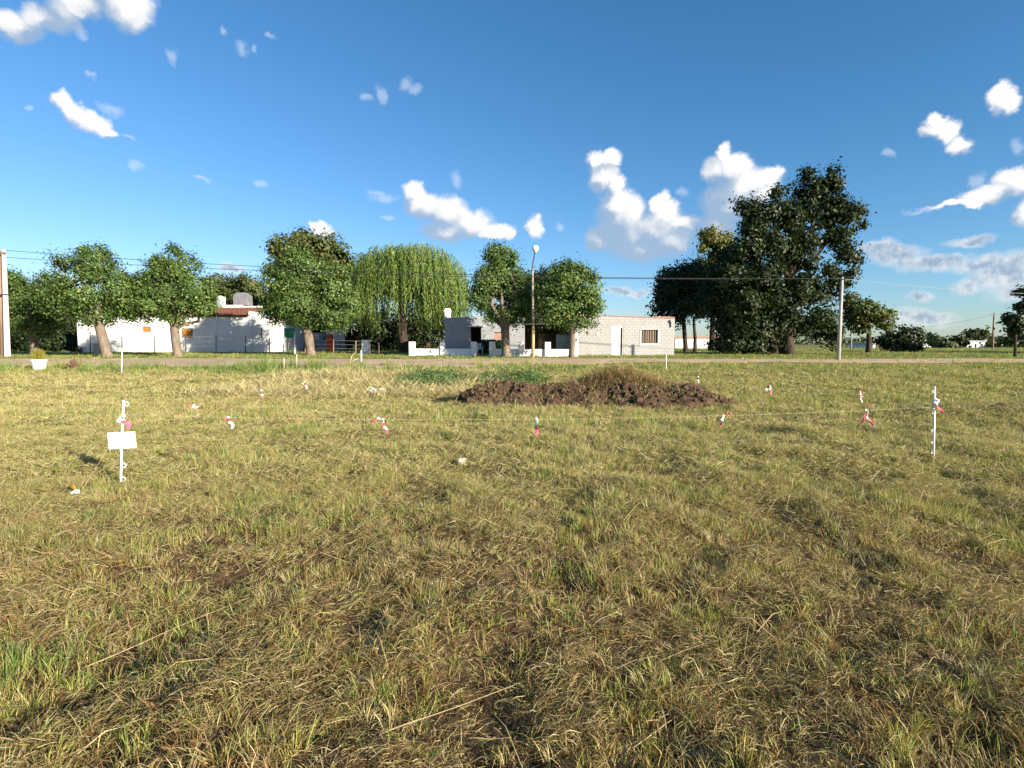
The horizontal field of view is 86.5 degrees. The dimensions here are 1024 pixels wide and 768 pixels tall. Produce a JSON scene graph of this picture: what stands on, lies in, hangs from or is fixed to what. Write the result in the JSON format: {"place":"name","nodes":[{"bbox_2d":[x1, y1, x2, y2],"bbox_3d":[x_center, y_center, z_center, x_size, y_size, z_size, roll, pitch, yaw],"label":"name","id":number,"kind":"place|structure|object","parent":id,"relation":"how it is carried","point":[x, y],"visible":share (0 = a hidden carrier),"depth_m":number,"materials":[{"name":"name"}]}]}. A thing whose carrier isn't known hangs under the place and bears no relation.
{"place":"outdoors","nodes":[
{"label":"outdoors","id":0,"kind":"place"},
{"bbox_2d":[0,344,1023,767],"bbox_3d":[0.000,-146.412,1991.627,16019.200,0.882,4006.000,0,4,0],"label":"ground","id":1,"kind":"structure","parent":0,"point":[486,712],"depth_m":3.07,"materials":[{"name":"green plant"}]},
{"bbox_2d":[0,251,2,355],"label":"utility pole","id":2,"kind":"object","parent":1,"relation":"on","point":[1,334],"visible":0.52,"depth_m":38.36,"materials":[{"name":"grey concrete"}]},
{"bbox_2d":[0,249,10,356],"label":"concrete pole","id":3,"kind":"object","parent":1,"relation":"on","point":[6,331],"visible":0.97,"depth_m":38.14,"materials":[{"name":"grey concrete"}]},
{"bbox_2d":[6,257,640,278],"bbox_3d":[-8.021,-7.537,35.000,55.258,2.219,0.032,0,4,6],"label":"power line","id":4,"kind":"object","parent":3,"relation":"attached to","point":[387,274],"visible":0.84,"depth_m":34.87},
{"bbox_2d":[5,250,839,278],"bbox_3d":[-7.882,-7.733,34.845,54.973,2.687,0.032,0,4,6],"label":"power line","id":5,"kind":"object","parent":3,"relation":"attached to","point":[501,275],"visible":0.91,"depth_m":34.01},
{"bbox_2d":[7,271,35,350],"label":"background tree","id":6,"kind":"object","parent":1,"relation":"on","point":[15,348],"visible":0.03,"depth_m":59.62,"materials":[{"name":"green plant"}]},
{"bbox_2d":[29,347,47,369],"bbox_3d":[-21.914,-1.165,25.183,0.645,1.128,0.632,0,4,0],"label":"planter","id":7,"kind":"object","parent":1,"relation":"on","point":[38,361],"visible":1,"depth_m":25.03,"materials":[{"name":"concrete"}]},
{"bbox_2d":[7,264,74,354],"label":"mulberry tree","id":8,"kind":"object","parent":1,"relation":"on","point":[18,302],"visible":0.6,"depth_m":40.58,"materials":[{"name":"green plant"}]},
{"bbox_2d":[10,274,77,351],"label":"background tree","id":9,"kind":"object","parent":1,"relation":"on","point":[66,339],"visible":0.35,"depth_m":53.62,"materials":[{"name":"green plant"}]},
{"bbox_2d":[65,356,81,368],"bbox_3d":[-20.222,-0.934,25.138,0.812,0.701,0.656,0,4,0],"label":"dry shrub","id":10,"kind":"object","parent":1,"relation":"on","point":[72,362],"visible":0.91,"depth_m":25.11,"materials":[{"name":"brown plant"}]},
{"bbox_2d":[75,346,85,353],"bbox_3d":[-34.866,-2.757,44.025,0.713,0.718,0.715,0,4,0],"label":"dry shrub","id":11,"kind":"object","parent":1,"relation":"on","point":[79,351],"visible":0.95,"depth_m":43.94,"materials":[{"name":"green plant"}]},
{"bbox_2d":[27,240,151,356],"bbox_3d":[-28.518,-5.699,36.798,8.421,8.096,4.595,0,4,0],"label":"mulberry tree","id":12,"kind":"object","parent":1,"relation":"on","point":[83,304],"visible":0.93,"depth_m":36.34,"materials":[{"name":"green plant"}]},
{"bbox_2d":[92,343,100,353],"bbox_3d":[-33.407,-2.812,44.031,0.633,0.953,0.633,0,4,0],"label":"concrete box","id":13,"kind":"object","parent":1,"relation":"on","point":[96,348],"visible":0.46,"depth_m":43.74,"materials":[{"name":"grey concrete"}]},
{"bbox_2d":[120,400,128,482],"bbox_3d":[-4.336,0.717,6.082,0.162,1.083,0.025,0,4,0],"label":"survey stake","id":14,"kind":"object","parent":1,"relation":"on","point":[121,450],"visible":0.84,"depth_m":6.07,"materials":[{"name":"white plastic"}]},
{"bbox_2d":[107,431,136,448],"bbox_3d":[-4.331,0.625,6.037,0.313,0.200,0.013,0,4,0],"label":"sign board","id":15,"kind":"object","parent":14,"relation":"attached to","point":[121,440],"visible":1,"depth_m":6.04,"materials":[{"name":"white plastic"}]},
{"bbox_2d":[116,414,130,428],"bbox_3d":[-4.303,0.420,6.010,0.150,0.173,0.076,-1,4,-18],"label":"tape flag","id":16,"kind":"object","parent":14,"relation":"attached to","point":[126,422],"visible":1,"depth_m":6.02,"materials":[{"name":"plastic"}]},
{"bbox_2d":[100,266,153,315],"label":"background tree","id":17,"kind":"object","parent":1,"relation":"on","point":[127,276],"visible":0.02,"depth_m":60.78,"materials":[{"name":"green plant"}]},
{"bbox_2d":[116,238,224,356],"bbox_3d":[-23.076,-5.841,37.362,6.471,8.228,4.569,0,4,0],"label":"mulberry tree","id":18,"kind":"object","parent":1,"relation":"on","point":[173,293],"visible":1,"depth_m":36.50,"materials":[{"name":"green plant"}]},
{"bbox_2d":[90,335,269,353],"bbox_3d":[-27.596,-3.231,45.663,14.307,1.773,0.815,0,4,-5],"label":"wire fence","id":19,"kind":"object","parent":1,"relation":"on","point":[216,346],"visible":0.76,"depth_m":45.94,"materials":[{"name":"metal"}]},
{"bbox_2d":[83,586,280,667],"bbox_3d":[-1.767,1.317,3.020,0.034,0.056,1.000,3,5,39],"label":"straw stalk","id":20,"kind":"object","parent":1,"relation":"on","point":[157,635],"visible":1,"depth_m":2.85,"materials":[{"name":"beige plant"}]},
{"bbox_2d":[77,305,303,351],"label":"white house","id":21,"kind":"structure","parent":1,"relation":"on","point":[237,323],"depth_m":50.32,"materials":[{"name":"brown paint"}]},
{"bbox_2d":[143,326,150,331],"bbox_3d":[-33.751,-5.064,50.378,0.770,0.530,0.150,0,4,0],"label":"window","id":22,"kind":"structure","parent":21,"relation":"in","point":[145,328],"depth_m":50.32,"materials":[{"name":"brown wood"}]},
{"bbox_2d":[181,328,192,337],"bbox_3d":[-30.047,-4.715,50.450,1.067,0.884,0.240,0,4,0],"label":"window","id":23,"kind":"structure","parent":21,"relation":"in","point":[188,332],"depth_m":50.36,"materials":[{"name":"brown wood"}]},
{"bbox_2d":[215,296,225,306],"bbox_3d":[-29.262,-8.237,54.641,1.021,1.256,1.021,0,4,0],"label":"water tank","id":24,"kind":"object","parent":21,"relation":"on","point":[222,299],"visible":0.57,"depth_m":54.29,"materials":[{"name":"white plastic"}]},
{"bbox_2d":[233,292,252,305],"bbox_3d":[-26.815,-8.458,54.223,1.287,1.253,1.287,0,4,0],"label":"water tank","id":25,"kind":"object","parent":21,"relation":"on","point":[242,298],"visible":0.96,"depth_m":53.62,"materials":[{"name":"grey concrete"}]},
{"bbox_2d":[130,382,313,414],"bbox_3d":[-5.290,0.285,11.546,0.314,0.683,11.089,-1,4,-8],"label":"string","id":26,"kind":"object","parent":1,"relation":"on","point":[218,400],"visible":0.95,"depth_m":8.93,"materials":[{"name":"white"}]},
{"bbox_2d":[199,270,247,304],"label":"background tree","id":27,"kind":"object","parent":1,"relation":"on","point":[226,284],"visible":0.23,"depth_m":72.26,"materials":[{"name":"green plant"}]},
{"bbox_2d":[224,271,267,304],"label":"background tree","id":28,"kind":"object","parent":1,"relation":"on","point":[246,283],"visible":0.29,"depth_m":70.14,"materials":[{"name":"green plant"}]},
{"bbox_2d":[249,289,323,331],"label":"background tree","id":29,"kind":"object","parent":1,"relation":"on","point":[256,302],"visible":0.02,"depth_m":64.48,"materials":[{"name":"green plant"}]},
{"bbox_2d":[284,328,294,347],"bbox_3d":[-18.447,-3.510,45.152,0.826,2.213,0.814,0,4,0],"label":"litter bin","id":30,"kind":"object","parent":1,"relation":"on","point":[288,334],"visible":0.9,"depth_m":44.80,"materials":[{"name":"teal plastic"}]},
{"bbox_2d":[258,224,356,350],"bbox_3d":[-20.655,-9.736,55.357,9.880,13.073,8.348,0,4,0],"label":"background tree","id":31,"kind":"object","parent":1,"relation":"on","point":[324,247],"visible":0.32,"depth_m":54.00,"materials":[{"name":"green plant"}]},
{"bbox_2d":[252,239,365,354],"bbox_3d":[-15.195,-6.399,40.667,8.266,8.864,5.762,0,4,0],"label":"mulberry tree","id":32,"kind":"object","parent":1,"relation":"on","point":[305,295],"visible":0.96,"depth_m":40.01,"materials":[{"name":"green plant"}]},
{"bbox_2d":[326,334,332,350],"bbox_3d":[-19.149,-4.149,57.150,0.720,2.220,0.720,0,4,0],"label":"drum","id":33,"kind":"object","parent":1,"relation":"on","point":[329,339],"visible":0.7,"depth_m":56.88,"materials":[{"name":"red metal"}]},
{"bbox_2d":[313,329,346,350],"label":"building","id":34,"kind":"structure","parent":1,"relation":"on","point":[320,341],"depth_m":58.05,"materials":[{"name":"white paint"}]},
{"bbox_2d":[305,339,378,354],"bbox_3d":[-13.553,-2.862,43.342,6.414,1.408,0.587,1,4,7],"label":"wire fence","id":35,"kind":"object","parent":1,"relation":"on","point":[343,344],"visible":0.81,"depth_m":43.16,"materials":[{"name":"brown wood"}]},
{"bbox_2d":[168,362,522,399],"bbox_3d":[-4.776,-0.230,19.372,10.688,0.879,9.671,0,4,0],"label":"straw","id":36,"kind":"object","parent":1,"relation":"on","point":[371,378],"visible":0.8,"depth_m":17.36,"materials":[{"name":"beige plant"}]},
{"bbox_2d":[313,302,397,350],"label":"background tree","id":37,"kind":"object","parent":1,"relation":"on","point":[350,338],"visible":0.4,"depth_m":60.76,"materials":[{"name":"green plant"}]},
{"bbox_2d":[362,340,368,353],"bbox_3d":[-11.998,-2.962,44.697,0.548,1.328,0.548,0,4,0],"label":"sign","id":38,"kind":"object","parent":1,"relation":"on","point":[365,346],"visible":0.55,"depth_m":44.42,"materials":[{"name":"white metal"}]},
{"bbox_2d":[334,242,472,352],"bbox_3d":[-9.567,-7.582,48.802,12.377,9.990,8.334,0,4,0],"label":"willow tree","id":39,"kind":"object","parent":1,"relation":"on","point":[401,291],"visible":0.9,"depth_m":46.53,"materials":[{"name":"green plant"}]},
{"bbox_2d":[374,296,468,350],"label":"background tree","id":40,"kind":"object","parent":1,"relation":"on","point":[424,337],"visible":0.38,"depth_m":59.16,"materials":[{"name":"green plant"}]},
{"bbox_2d":[409,342,476,355],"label":"boundary wall","id":41,"kind":"structure","parent":1,"relation":"on","point":[413,350],"depth_m":39.92,"materials":[{"name":"white paint"}]},
{"bbox_2d":[378,684,515,734],"bbox_3d":[-0.249,1.352,2.285,0.659,0.053,0.023,-3,5,-36],"label":"straw stalk","id":42,"kind":"object","parent":1,"relation":"on","point":[437,713],"visible":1,"depth_m":2.24,"materials":[{"name":"beige plant"}]},
{"bbox_2d":[456,458,465,463],"bbox_3d":[-0.652,0.984,6.970,0.110,0.081,0.111,-3,5,-34],"label":"stone","id":43,"kind":"object","parent":1,"relation":"on","point":[461,460],"visible":0.81,"depth_m":6.94,"materials":[{"name":"white stone"}]},
{"bbox_2d":[384,366,551,388],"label":"green weeds","id":44,"kind":"object","parent":1,"relation":"on","point":[519,375],"visible":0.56,"depth_m":20.02,"materials":[{"name":"green plant"}]},
{"bbox_2d":[477,343,482,354],"bbox_3d":[-2.441,-2.650,41.518,0.483,0.882,0.450,0,4,0],"label":"plastic chair","id":45,"kind":"object","parent":1,"relation":"on","point":[479,346],"visible":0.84,"depth_m":41.66,"materials":[{"name":"white plastic"}]},
{"bbox_2d":[441,308,524,354],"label":"porch house","id":46,"kind":"structure","parent":1,"relation":"on","point":[462,332],"depth_m":41.93,"materials":[{"name":"grey paint"}]},
{"bbox_2d":[472,328,480,353],"bbox_3d":[-2.779,-3.335,43.197,0.815,2.289,0.050,0,4,0],"label":"door","id":47,"kind":"structure","parent":46,"relation":"in","point":[476,332],"depth_m":43.14,"materials":[{"name":"metal"}]},
{"bbox_2d":[494,332,500,339],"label":"brick wall","id":48,"kind":"structure","parent":46,"relation":"in","point":[497,335],"depth_m":42.05,"materials":[{"name":"orange brick"}]},
{"bbox_2d":[467,737,509,738],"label":"straw stalk","id":49,"kind":"object","parent":1,"relation":"on","point":[488,738],"visible":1,"depth_m":2.15,"materials":[{"name":"beige plant"}]},
{"bbox_2d":[481,339,501,354],"bbox_3d":[-1.457,-2.811,41.790,1.902,1.346,1.472,0,4,0],"label":"hedge","id":50,"kind":"object","parent":1,"relation":"on","point":[486,344],"visible":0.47,"depth_m":41.52,"materials":[{"name":"green plant"}]},
{"bbox_2d":[460,238,541,356],"bbox_3d":[-0.558,-5.716,37.121,5.951,8.066,4.561,0,4,0],"label":"mulberry tree","id":51,"kind":"object","parent":1,"relation":"on","point":[491,285],"visible":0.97,"depth_m":36.21,"materials":[{"name":"green plant"}]},
{"bbox_2d":[18,332,1002,344],"bbox_3d":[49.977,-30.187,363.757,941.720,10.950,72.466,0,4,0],"label":"treeline","id":52,"kind":"object","parent":1,"relation":"on","point":[843,342],"visible":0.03,"depth_m":350.36,"materials":[{"name":"green plant"}]},
{"bbox_2d":[496,264,541,310],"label":"background tree","id":53,"kind":"object","parent":1,"relation":"on","point":[527,276],"visible":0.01,"depth_m":55.72,"materials":[{"name":"green plant"}]},
{"bbox_2d":[489,342,568,356],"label":"boundary wall","id":54,"kind":"structure","parent":1,"relation":"on","point":[522,351],"depth_m":38.85,"materials":[{"name":"white paint"}]},
{"bbox_2d":[139,407,926,419],"bbox_3d":[0.628,0.364,6.595,9.894,0.124,0.002,0,4,-6],"label":"string","id":55,"kind":"object","parent":1,"relation":"on","point":[494,419],"visible":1,"depth_m":6.46,"materials":[{"name":"white"}]},
{"bbox_2d":[223,416,233,428],"bbox_3d":[-3.214,0.436,6.161,0.118,0.146,0.062,-1,4,-17],"label":"tape flag","id":56,"kind":"object","parent":55,"relation":"attached to","point":[230,422],"visible":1,"depth_m":6.16,"materials":[{"name":"plastic"}]},
{"bbox_2d":[372,417,387,434],"bbox_3d":[-1.541,0.490,6.350,0.190,0.208,0.055,-1,4,-11],"label":"tape flag","id":57,"kind":"object","parent":55,"relation":"attached to","point":[383,423],"visible":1,"depth_m":6.35,"materials":[{"name":"plastic"}]},
{"bbox_2d":[534,418,538,434],"bbox_3d":[0.296,0.513,6.565,0.054,0.216,0.063,0,4,0],"label":"tape flag","id":58,"kind":"object","parent":55,"relation":"hanging from","point":[536,428],"visible":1,"depth_m":6.57,"materials":[{"name":"plastic"}]},
{"bbox_2d":[719,413,731,425],"bbox_3d":[2.688,0.447,6.847,0.153,0.181,0.073,0,4,0],"label":"tape flag","id":59,"kind":"object","parent":55,"relation":"attached to","point":[721,421],"visible":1,"depth_m":6.82,"materials":[{"name":"white plastic"}]},
{"bbox_2d":[860,409,874,428],"bbox_3d":[4.610,0.452,7.052,0.173,0.254,0.059,-1,4,-8],"label":"tape flag","id":60,"kind":"object","parent":55,"relation":"attached to","point":[869,420],"visible":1,"depth_m":7.05,"materials":[{"name":"pink plastic"}]},
{"bbox_2d":[531,245,538,357],"bbox_3d":[1.482,-5.090,34.771,0.435,7.423,0.435,-4,6,-45],"label":"street lamp","id":61,"kind":"object","parent":1,"relation":"on","point":[535,248],"visible":0.98,"depth_m":34.73,"materials":[{"name":"metal"}]},
{"bbox_2d":[523,260,564,348],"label":"mulberry tree","id":62,"kind":"object","parent":1,"relation":"on","point":[542,332],"visible":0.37,"depth_m":43.50,"materials":[{"name":"green plant"}]},
{"bbox_2d":[525,323,568,348],"bbox_3d":[2.885,-3.555,44.148,3.739,2.587,4.220,0,4,0],"label":"carport","id":63,"kind":"object","parent":1,"relation":"on","point":[557,340],"visible":0.42,"depth_m":46.01,"materials":[{"name":"brown concrete"}]},
{"bbox_2d":[533,251,607,357],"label":"mulberry tree","id":64,"kind":"object","parent":1,"relation":"on","point":[570,296],"visible":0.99,"depth_m":34.01,"materials":[{"name":"green plant"}]},
{"bbox_2d":[575,333,577,356],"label":"meter pillar","id":65,"kind":"structure","parent":1,"relation":"on","point":[576,346],"depth_m":38.20,"materials":[{"name":"white paint"}]},
{"bbox_2d":[432,378,764,411],"bbox_3d":[2.037,0.223,13.918,8.273,0.872,3.832,0,4,0],"label":"dirt mound","id":66,"kind":"object","parent":1,"relation":"on","point":[507,391],"visible":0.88,"depth_m":13.44,"materials":[{"name":"soil"}]},
{"bbox_2d":[458,361,744,396],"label":"uprooted grass","id":67,"kind":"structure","parent":66,"relation":"on","point":[614,374],"depth_m":14.15,"materials":[{"name":"plant"}]},
{"bbox_2d":[567,315,674,354],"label":"block house","id":68,"kind":"structure","parent":1,"relation":"on","point":[630,335],"depth_m":40.86,"materials":[{"name":"grey concrete"}]},
{"bbox_2d":[611,327,622,354],"bbox_3d":[7.915,-3.164,40.933,0.866,2.230,0.130,0,4,0],"label":"door","id":69,"kind":"structure","parent":68,"relation":"in","point":[617,332],"depth_m":40.94,"materials":[{"name":"white paint"}]},
{"bbox_2d":[640,328,658,344],"bbox_3d":[10.333,-3.572,40.903,1.419,1.221,0.170,0,4,0],"label":"window","id":70,"kind":"structure","parent":68,"relation":"in","point":[648,336],"depth_m":40.94,"materials":[{"name":"brown wood"}]},
{"bbox_2d":[645,253,713,351],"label":"tree","id":71,"kind":"object","parent":1,"relation":"on","point":[669,296],"visible":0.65,"depth_m":50.10,"materials":[{"name":"green plant"}]},
{"bbox_2d":[633,687,736,747],"bbox_3d":[0.750,1.393,2.306,0.670,0.018,0.024,-3,5,-33],"label":"straw stalk","id":72,"kind":"object","parent":1,"relation":"on","point":[637,744],"visible":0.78,"depth_m":2.22,"materials":[{"name":"beige plant"}]},
{"bbox_2d":[674,337,708,347],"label":"house","id":73,"kind":"structure","parent":1,"relation":"on","point":[678,342],"depth_m":89.74,"materials":[{"name":"white paint"}]},
{"bbox_2d":[659,633,743,661],"bbox_3d":[0.984,1.330,2.772,0.618,0.010,0.021,-2,5,-26],"label":"straw stalk","id":74,"kind":"object","parent":1,"relation":"on","point":[691,647],"visible":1,"depth_m":2.72,"materials":[{"name":"beige plant"}]},
{"bbox_2d":[692,224,740,350],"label":"tree","id":75,"kind":"object","parent":1,"relation":"on","point":[711,237],"visible":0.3,"depth_m":60.11,"materials":[{"name":"green plant"}]},
{"bbox_2d":[681,232,761,352],"bbox_3d":[18.572,-7.221,45.786,8.394,11.196,5.919,0,4,0],"label":"tree","id":76,"kind":"object","parent":1,"relation":"on","point":[703,306],"visible":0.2,"depth_m":44.96,"materials":[{"name":"green plant"}]},
{"bbox_2d":[703,156,877,354],"bbox_3d":[21.593,-9.596,42.537,12.808,15.965,4.733,0,4,0],"label":"tree","id":77,"kind":"object","parent":1,"relation":"on","point":[772,320],"visible":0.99,"depth_m":41.85,"materials":[{"name":"green plant"}]},
{"bbox_2d":[706,378,928,401],"bbox_3d":[5.204,0.242,11.918,0.473,0.713,9.456,0,4,-2],"label":"string","id":78,"kind":"object","parent":1,"relation":"on","point":[827,393],"visible":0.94,"depth_m":9.09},
{"bbox_2d":[836,277,846,359],"bbox_3d":[19.438,-3.709,32.203,0.400,5.176,0.243,0,4,0],"label":"concrete pole","id":79,"kind":"object","parent":1,"relation":"on","point":[838,356],"visible":0.8,"depth_m":32.16,"materials":[{"name":"concrete"}]},
{"bbox_2d":[848,279,1023,293],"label":"power line","id":80,"kind":"object","parent":79,"relation":"attached to","point":[931,287],"visible":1,"depth_m":32.25,"materials":[{"name":"metal"}]},
{"bbox_2d":[848,343,875,347],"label":"hut","id":81,"kind":"object","parent":1,"relation":"on","point":[858,345],"visible":0.68,"depth_m":103.32,"materials":[{"name":"white paint"}]},
{"bbox_2d":[835,290,902,351],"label":"tree","id":82,"kind":"object","parent":1,"relation":"on","point":[860,316],"visible":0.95,"depth_m":49.07,"materials":[{"name":"green plant"}]},
{"bbox_2d":[871,324,927,351],"bbox_3d":[38.496,-4.439,53.903,5.212,3.817,3.969,0,4,0],"label":"shrub","id":83,"kind":"object","parent":1,"relation":"on","point":[905,339],"visible":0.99,"depth_m":53.09,"materials":[{"name":"green plant"}]},
{"bbox_2d":[931,386,935,455],"bbox_3d":[5.564,0.561,7.189,0.090,1.058,0.025,0,4,0],"label":"survey stake","id":84,"kind":"object","parent":1,"relation":"on","point":[934,413],"visible":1,"depth_m":7.18,"materials":[{"name":"white plastic"}]},
{"bbox_2d":[933,398,943,412],"bbox_3d":[5.582,0.286,7.121,0.116,0.196,0.066,1,4,16],"label":"tape flag","id":85,"kind":"object","parent":84,"relation":"attached to","point":[936,403],"visible":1,"depth_m":7.11,"materials":[{"name":"plastic"}]},
{"bbox_2d":[921,332,971,347],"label":"tree","id":86,"kind":"object","parent":1,"relation":"on","point":[933,341],"visible":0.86,"depth_m":103.35,"materials":[{"name":"green plant"}]},
{"bbox_2d":[887,397,1023,410],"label":"cut grass","id":87,"kind":"structure","parent":1,"relation":"on","point":[981,405],"depth_m":11.85,"materials":[{"name":"plant"}]},
{"bbox_2d":[914,403,1023,409],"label":"soil ridge","id":88,"kind":"structure","parent":1,"relation":"on","point":[1000,404],"depth_m":12.04,"materials":[{"name":"brown soil"}]},
{"bbox_2d":[961,341,986,346],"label":"shed","id":89,"kind":"structure","parent":1,"relation":"on","point":[977,343],"depth_m":111.71,"materials":[{"name":"white paint"}]},
{"bbox_2d":[959,325,994,346],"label":"tree","id":90,"kind":"object","parent":1,"relation":"on","point":[977,334],"visible":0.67,"depth_m":116.78,"materials":[{"name":"green plant"}]},
{"bbox_2d":[985,336,1002,346],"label":"tree","id":91,"kind":"object","parent":1,"relation":"on","point":[995,343],"visible":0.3,"depth_m":123.18,"materials":[{"name":"green plant"}]},
{"bbox_2d":[991,313,997,348],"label":"wooden pole","id":92,"kind":"object","parent":1,"relation":"on","point":[992,342],"visible":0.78,"depth_m":87.54,"materials":[{"name":"brown wood"}]},
{"bbox_2d":[994,283,1023,356],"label":"tree","id":93,"kind":"object","parent":1,"relation":"on","point":[1013,323],"visible":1,"depth_m":36.21,"materials":[{"name":"green plant"}]},
{"bbox_2d":[995,334,1023,347],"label":"tree","id":94,"kind":"object","parent":1,"relation":"on","point":[1006,342],"visible":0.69,"depth_m":109.09,"materials":[{"name":"green plant"}]},
{"bbox_2d":[0,358,1023,368],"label":"dirt road","id":95,"kind":"structure","parent":0,"point":[203,361],"depth_m":30.90,"materials":[{"name":"brown soil"}]},
{"bbox_2d":[0,0,1023,343],"label":"sky","id":96,"kind":"structure","parent":0,"point":[610,132],"materials":[{"name":"blue"}]}
]}

